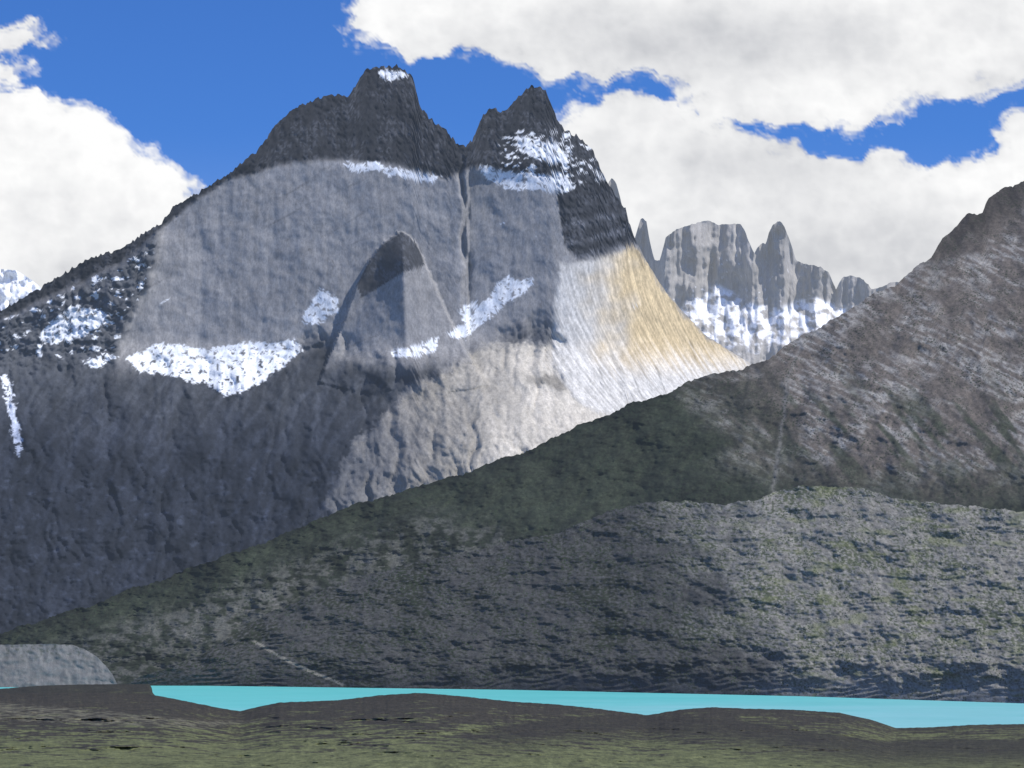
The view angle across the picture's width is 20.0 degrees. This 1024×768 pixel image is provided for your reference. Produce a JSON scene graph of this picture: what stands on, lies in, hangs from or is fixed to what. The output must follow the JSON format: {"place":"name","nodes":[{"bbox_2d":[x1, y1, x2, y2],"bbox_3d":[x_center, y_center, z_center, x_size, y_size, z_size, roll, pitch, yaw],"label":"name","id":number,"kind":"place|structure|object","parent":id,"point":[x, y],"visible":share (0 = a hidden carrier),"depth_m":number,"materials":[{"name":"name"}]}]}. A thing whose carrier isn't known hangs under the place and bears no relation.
{"place":"outdoors","nodes":[
{"label":"outdoors","id":0,"kind":"place"},
{"bbox_2d":[0,269,40,310],"bbox_3d":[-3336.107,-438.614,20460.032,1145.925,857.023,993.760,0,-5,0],"label":"snow massif","id":1,"kind":"structure","parent":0,"point":[15,286],"depth_m":20774.52,"materials":[{"name":"white snow"}]},
{"bbox_2d":[0,644,116,686],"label":"rock outcrop","id":2,"kind":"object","parent":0,"point":[24,665],"visible":0.94,"depth_m":5933.97,"materials":[{"name":"grey stone"}]},
{"bbox_2d":[0,684,153,694],"bbox_3d":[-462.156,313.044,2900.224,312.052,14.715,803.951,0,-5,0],"label":"shore","id":3,"kind":"structure","parent":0,"point":[145,689],"depth_m":3058.65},
{"bbox_2d":[0,64,750,633],"bbox_3d":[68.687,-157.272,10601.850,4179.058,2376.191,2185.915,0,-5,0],"label":"mountain","id":4,"kind":"structure","parent":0,"point":[376,284],"depth_m":10893.41,"materials":[{"name":"grey stone"}]},
{"bbox_2d":[0,0,1023,288],"bbox_3d":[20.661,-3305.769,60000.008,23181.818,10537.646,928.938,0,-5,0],"label":"cloud","id":5,"kind":"structure","parent":0,"point":[80,182],"depth_m":60000.01,"materials":[{"name":"white"}]},
{"bbox_2d":[0,181,1023,683],"bbox_3d":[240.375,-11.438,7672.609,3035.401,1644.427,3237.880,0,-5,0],"label":"slope","id":6,"kind":"structure","parent":0,"point":[908,387],"depth_m":7463.03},
{"bbox_2d":[0,693,1023,767],"bbox_3d":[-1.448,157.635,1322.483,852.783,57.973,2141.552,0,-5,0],"label":"grassy ground","id":7,"kind":"structure","parent":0,"point":[130,730],"depth_m":880.18,"materials":[{"name":"green plant"}]},
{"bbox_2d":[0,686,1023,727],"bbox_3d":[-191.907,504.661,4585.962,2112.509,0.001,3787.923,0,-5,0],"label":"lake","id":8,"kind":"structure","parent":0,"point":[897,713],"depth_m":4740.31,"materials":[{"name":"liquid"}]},
{"bbox_2d":[0,0,1023,194],"label":"sky","id":9,"kind":"structure","parent":0,"point":[205,83],"materials":[{"name":"blue"}]},
{"bbox_2d":[129,485,1023,702],"bbox_3d":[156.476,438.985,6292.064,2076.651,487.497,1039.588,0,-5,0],"label":"shore hill","id":10,"kind":"structure","parent":0,"point":[824,591],"depth_m":6360.91,"materials":[{"name":"grey stone"}]},
{"bbox_2d":[608,178,898,363],"bbox_3d":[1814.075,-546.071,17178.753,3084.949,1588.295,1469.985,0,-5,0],"label":"distant rock spires","id":11,"kind":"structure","parent":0,"point":[726,286],"depth_m":17468.41,"materials":[{"name":"grey stone"}]}
]}

